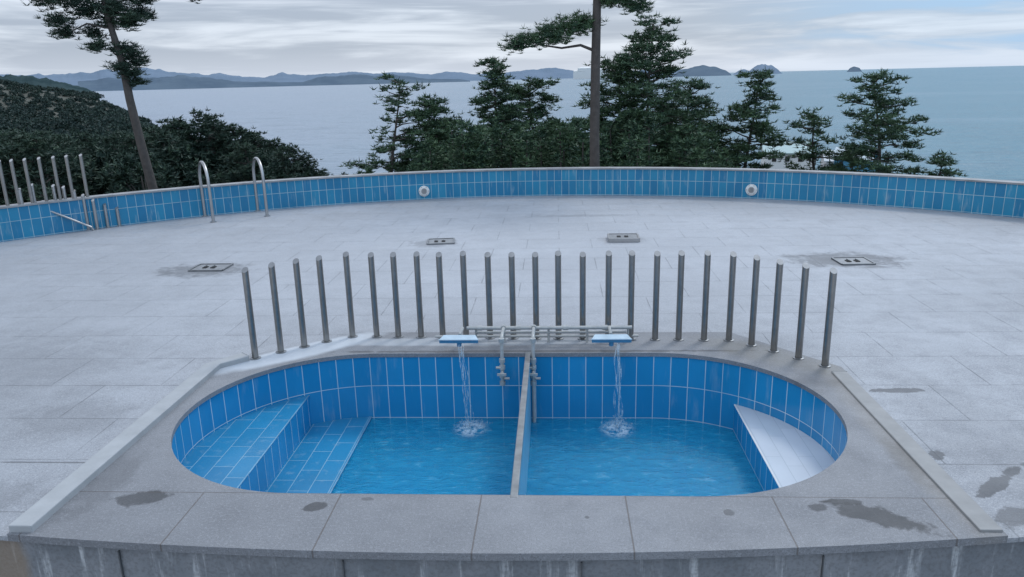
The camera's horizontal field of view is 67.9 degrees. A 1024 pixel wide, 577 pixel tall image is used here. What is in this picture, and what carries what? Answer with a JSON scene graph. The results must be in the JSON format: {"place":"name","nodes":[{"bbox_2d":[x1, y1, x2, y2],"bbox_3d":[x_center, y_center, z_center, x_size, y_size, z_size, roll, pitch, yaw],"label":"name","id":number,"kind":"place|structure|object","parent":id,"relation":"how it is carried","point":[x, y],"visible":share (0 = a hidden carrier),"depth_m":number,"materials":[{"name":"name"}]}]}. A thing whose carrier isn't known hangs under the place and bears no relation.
{"place":"outdoors","nodes":[
{"label":"outdoors","id":0,"kind":"place"},
{"bbox_2d":[0,74,90,95],"bbox_3d":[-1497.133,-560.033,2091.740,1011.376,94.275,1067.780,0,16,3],"label":"wooded ridge","id":1,"kind":"structure","parent":0,"point":[35,81],"depth_m":1999.86,"materials":[{"name":"green plant"}]},
{"bbox_2d":[0,84,144,131],"bbox_3d":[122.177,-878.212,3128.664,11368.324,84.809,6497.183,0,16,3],"label":"ground","id":2,"kind":"structure","parent":0,"point":[28,99],"depth_m":730.12,"materials":[{"name":"green plant"}]},
{"bbox_2d":[0,79,159,144],"bbox_3d":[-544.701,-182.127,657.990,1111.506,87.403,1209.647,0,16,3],"label":"forest","id":3,"kind":"object","parent":2,"relation":"on","point":[100,119],"visible":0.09,"depth_m":552.79,"materials":[{"name":"green plant"}]},
{"bbox_2d":[21,0,201,189],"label":"pine tree","id":4,"kind":"object","parent":2,"relation":"on","point":[110,11],"visible":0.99,"depth_m":18.65,"materials":[{"name":"green plant"}]},
{"bbox_2d":[0,106,348,204],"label":"tree grove","id":5,"kind":"object","parent":2,"relation":"on","point":[178,151],"visible":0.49,"depth_m":28.05,"materials":[{"name":"green plant"}]},
{"bbox_2d":[339,71,436,172],"bbox_3d":[-4.946,-5.447,31.625,4.227,7.027,3.245,11,20,37],"label":"pine tree","id":6,"kind":"object","parent":2,"relation":"on","point":[390,149],"visible":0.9,"depth_m":30.93,"materials":[{"name":"green plant"}]},
{"bbox_2d":[382,92,465,171],"bbox_3d":[-3.150,-5.175,32.308,4.869,6.248,4.507,9,19,33],"label":"pine tree","id":7,"kind":"object","parent":2,"relation":"on","point":[435,127],"visible":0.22,"depth_m":31.71,"materials":[{"name":"green plant"}]},
{"bbox_2d":[459,56,537,165],"bbox_3d":[-0.795,-6.294,33.667,5.104,7.765,5.005,-10,18,-28],"label":"pine tree","id":8,"kind":"object","parent":2,"relation":"on","point":[496,72],"visible":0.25,"depth_m":32.62,"materials":[{"name":"green plant"}]},
{"bbox_2d":[499,76,562,164],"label":"pine tree","id":9,"kind":"object","parent":2,"relation":"on","point":[522,93],"visible":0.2,"depth_m":34.89,"materials":[{"name":"green plant"}]},
{"bbox_2d":[353,111,745,173],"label":"shrubs","id":10,"kind":"object","parent":2,"relation":"on","point":[474,151],"visible":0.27,"depth_m":25.14,"materials":[{"name":"green plant"}]},
{"bbox_2d":[497,0,654,166],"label":"pine tree","id":11,"kind":"object","parent":2,"relation":"on","point":[549,33],"visible":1,"depth_m":19.97,"materials":[{"name":"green plant"}]},
{"bbox_2d":[572,43,658,161],"bbox_3d":[4.431,-5.922,30.555,4.236,7.784,4.548,5,17,21],"label":"pine tree","id":12,"kind":"object","parent":2,"relation":"on","point":[606,63],"visible":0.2,"depth_m":29.46,"materials":[{"name":"green plant"}]},
{"bbox_2d":[565,12,739,167],"bbox_3d":[5.452,-6.050,28.879,6.791,8.657,7.188,8,18,30],"label":"pine tree","id":13,"kind":"object","parent":2,"relation":"on","point":[661,106],"visible":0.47,"depth_m":27.92,"materials":[{"name":"green plant"}]},
{"bbox_2d":[649,75,727,165],"bbox_3d":[7.231,-5.619,32.110,4.600,6.632,5.031,0,16,3],"label":"pine tree","id":14,"kind":"object","parent":2,"relation":"on","point":[700,84],"visible":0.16,"depth_m":31.11,"materials":[{"name":"green plant"}]},
{"bbox_2d":[700,118,747,167],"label":"pine tree","id":15,"kind":"object","parent":2,"relation":"on","point":[725,142],"visible":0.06,"depth_m":31.93,"materials":[{"name":"green plant"}]},
{"bbox_2d":[705,67,798,168],"bbox_3d":[9.595,-5.607,31.286,4.254,6.901,4.007,-16,21,-42],"label":"pine tree","id":16,"kind":"object","parent":2,"relation":"on","point":[744,110],"visible":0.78,"depth_m":30.55,"materials":[{"name":"green plant"}]},
{"bbox_2d":[761,148,808,169],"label":"walls","id":17,"kind":"structure","parent":2,"relation":"on","point":[778,165],"depth_m":84.23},
{"bbox_2d":[759,141,810,153],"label":"roof","id":18,"kind":"structure","parent":17,"relation":"attached to","point":[787,149],"depth_m":84.41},
{"bbox_2d":[772,156,802,161],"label":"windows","id":19,"kind":"structure","parent":17,"relation":"attached to","point":[774,160],"depth_m":83.98,"materials":[{"name":"grey glass"}]},
{"bbox_2d":[781,105,851,170],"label":"pine tree","id":20,"kind":"object","parent":2,"relation":"on","point":[812,118],"visible":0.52,"depth_m":30.98,"materials":[{"name":"green plant"}]},
{"bbox_2d":[821,155,833,166],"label":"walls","id":21,"kind":"structure","parent":2,"relation":"on","point":[822,160],"depth_m":89.88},
{"bbox_2d":[820,150,833,161],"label":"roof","id":22,"kind":"structure","parent":21,"relation":"attached to","point":[826,160],"depth_m":88.08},
{"bbox_2d":[834,155,875,171],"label":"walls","id":23,"kind":"structure","parent":2,"relation":"on","point":[845,163],"depth_m":80.49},
{"bbox_2d":[831,147,873,160],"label":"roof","id":24,"kind":"structure","parent":23,"relation":"attached to","point":[836,148],"depth_m":81.36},
{"bbox_2d":[805,68,943,174],"bbox_3d":[14.093,-5.368,30.486,4.897,6.802,4.826,-13,19,-35],"label":"pine tree","id":25,"kind":"object","parent":2,"relation":"on","point":[852,153],"visible":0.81,"depth_m":29.70,"materials":[{"name":"green plant"}]},
{"bbox_2d":[917,149,965,176],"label":"pine tree","id":26,"kind":"object","parent":2,"relation":"on","point":[940,162],"visible":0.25,"depth_m":30.93,"materials":[{"name":"green plant"}]},
{"bbox_2d":[78,74,469,90],"bbox_3d":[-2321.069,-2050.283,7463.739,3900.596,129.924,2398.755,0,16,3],"label":"distant hills","id":27,"kind":"structure","parent":0,"point":[160,83],"depth_m":7063.80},
{"bbox_2d":[0,67,682,85],"bbox_3d":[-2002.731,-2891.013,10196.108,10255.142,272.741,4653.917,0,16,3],"label":"distant hills","id":28,"kind":"structure","parent":0,"point":[75,78],"depth_m":9947.28,"materials":[{"name":"grey stone"}]},
{"bbox_2d":[0,195,1023,542],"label":"deck paving","id":29,"kind":"structure","parent":0,"point":[108,335],"depth_m":10.95,"materials":[{"name":"grey concrete"}]},
{"bbox_2d":[18,183,121,230],"bbox_3d":[-9.643,-1.810,16.607,1.871,1.113,0.679,-11,18,-30],"label":"stair railing","id":30,"kind":"object","parent":29,"relation":"on","point":[87,224],"visible":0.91,"depth_m":16.61,"materials":[{"name":"metal"}]},
{"bbox_2d":[188,263,233,271],"bbox_3d":[-5.147,-0.372,12.998,0.610,0.046,0.490,0,16,3],"label":"floor hatch","id":31,"kind":"object","parent":29,"relation":"on","point":[205,267],"visible":1,"depth_m":12.97,"materials":[{"name":"metal"}]},
{"bbox_2d":[198,157,269,222],"bbox_3d":[-6.559,-2.363,17.842,1.366,1.356,1.114,-10,18,-29],"label":"pool ladder","id":32,"kind":"object","parent":29,"relation":"on","point":[202,163],"visible":1,"depth_m":17.79,"materials":[{"name":"metal"}]},
{"bbox_2d":[427,238,454,244],"bbox_3d":[-1.369,-0.919,14.638,0.530,0.046,0.490,-2,16,-3],"label":"floor hatch","id":33,"kind":"object","parent":29,"relation":"on","point":[435,241],"visible":1,"depth_m":14.60,"materials":[{"name":"metal"}]},
{"bbox_2d":[7,332,1007,560],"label":"pool slab","id":34,"kind":"structure","parent":29,"relation":"on","point":[873,487],"depth_m":5.46,"materials":[{"name":"stone"}]},
{"bbox_2d":[8,352,249,532],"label":"pale kerb","id":35,"kind":"structure","parent":34,"relation":"on","point":[36,515],"depth_m":6.39,"materials":[{"name":"stone"}]},
{"bbox_2d":[172,352,846,497],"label":"plunge pool","id":36,"kind":"structure","parent":34,"relation":"in","point":[300,429],"depth_m":8.41,"materials":[{"name":"blue tile"}]},
{"bbox_2d":[332,418,762,495],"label":"pool water","id":37,"kind":"structure","parent":36,"relation":"in","point":[645,457],"depth_m":7.86,"materials":[{"name":"blue liquid"}]},
{"bbox_2d":[459,344,484,429],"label":"falling water","id":38,"kind":"structure","parent":37,"relation":"on","point":[468,393],"depth_m":8.56,"materials":[{"name":"clear liquid"}]},
{"bbox_2d":[601,346,630,434],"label":"falling water","id":39,"kind":"structure","parent":37,"relation":"on","point":[615,401],"depth_m":8.47,"materials":[{"name":"clear liquid"}]},
{"bbox_2d":[435,325,637,422],"bbox_3d":[0.275,0.993,8.783,2.400,1.095,0.641,0,16,3],"label":"water spout fixture","id":40,"kind":"object","parent":34,"relation":"on","point":[610,338],"visible":1,"depth_m":8.68,"materials":[{"name":"grey metal"}]},
{"bbox_2d":[242,250,836,367],"bbox_3d":[0.217,0.185,8.541,6.353,1.064,0.904,0,16,6],"label":"post fence","id":41,"kind":"object","parent":34,"relation":"on","point":[824,363],"visible":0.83,"depth_m":8.79,"materials":[{"name":"silver metal"}]},
{"bbox_2d":[831,371,1002,531],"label":"worn kerb","id":42,"kind":"structure","parent":34,"relation":"on","point":[978,517],"depth_m":6.00,"materials":[{"name":"stone"}]},
{"bbox_2d":[0,169,1023,241],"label":"curved pool wall","id":43,"kind":"structure","parent":29,"relation":"on","point":[39,220],"depth_m":18.41,"materials":[{"name":"blue tile"}]},
{"bbox_2d":[419,186,428,195],"bbox_3d":[-2.289,-2.536,19.800,0.280,0.280,0.068,-4,16,-8],"label":"pool light","id":44,"kind":"object","parent":43,"relation":"attached to","point":[423,190],"visible":1,"depth_m":19.78,"materials":[{"name":"white plastic"}]},
{"bbox_2d":[0,167,1023,208],"bbox_3d":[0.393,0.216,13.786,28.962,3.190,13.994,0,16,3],"label":"coping","id":45,"kind":"object","parent":43,"relation":"on","point":[555,168],"visible":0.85,"depth_m":18.36,"materials":[{"name":"concrete"}]},
{"bbox_2d":[0,154,90,205],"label":"post fence","id":46,"kind":"object","parent":45,"relation":"on","point":[42,179],"visible":1,"depth_m":16.05,"materials":[{"name":"silver metal"}]},
{"bbox_2d":[746,184,756,195],"bbox_3d":[5.881,-2.423,18.673,0.280,0.280,0.068,6,17,24],"label":"pool light","id":47,"kind":"object","parent":43,"relation":"attached to","point":[751,189],"visible":1,"depth_m":18.65,"materials":[{"name":"white plastic"}]},
{"bbox_2d":[607,233,639,242],"bbox_3d":[2.115,-0.972,14.426,0.599,0.096,0.521,0,16,3],"label":"floor hatch","id":48,"kind":"object","parent":29,"relation":"on","point":[623,237],"visible":1,"depth_m":14.30,"materials":[{"name":"metal"}]},
{"bbox_2d":[831,256,875,265],"bbox_3d":[5.554,-0.458,12.367,0.563,0.046,0.505,0,16,3],"label":"floor hatch","id":49,"kind":"object","parent":29,"relation":"on","point":[844,261],"visible":1,"depth_m":12.33,"materials":[{"name":"metal"}]},
{"bbox_2d":[0,0,1023,77],"label":"sky","id":50,"kind":"structure","parent":0,"point":[244,38],"materials":[{"name":"grey"}]},
{"bbox_2d":[94,66,1023,181],"bbox_3d":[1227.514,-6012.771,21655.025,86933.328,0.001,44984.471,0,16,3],"label":"sea","id":51,"kind":"structure","parent":0,"point":[975,115],"depth_m":733.16,"materials":[{"name":"liquid"}]},
{"bbox_2d":[573,67,609,78],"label":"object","id":52,"kind":"structure","parent":0,"point":[582,73],"depth_m":6957.30,"materials":[{"name":"white plastic"}]},
{"bbox_2d":[673,65,730,76],"bbox_3d":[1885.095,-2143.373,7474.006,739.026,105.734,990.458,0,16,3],"label":"island","id":53,"kind":"structure","parent":0,"point":[703,70],"depth_m":7174.04,"materials":[{"name":"grey stone"}]},
{"bbox_2d":[733,64,781,74],"bbox_3d":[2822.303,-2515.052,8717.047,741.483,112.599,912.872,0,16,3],"label":"island","id":54,"kind":"structure","parent":0,"point":[769,67],"depth_m":8520.12,"materials":[{"name":"grey stone"}]},
{"bbox_2d":[847,66,861,71],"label":"island","id":55,"kind":"structure","parent":0,"point":[854,69],"depth_m":8657.59,"materials":[{"name":"grey stone"}]},
{"label":"lower terrace paving","id":56,"kind":"structure","parent":0,"visible":0},
{"bbox_2d":[0,540,1023,576],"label":"retaining wall","id":57,"kind":"structure","parent":56,"relation":"on","point":[21,559],"depth_m":5.12,"materials":[{"name":"concrete"}]}
]}

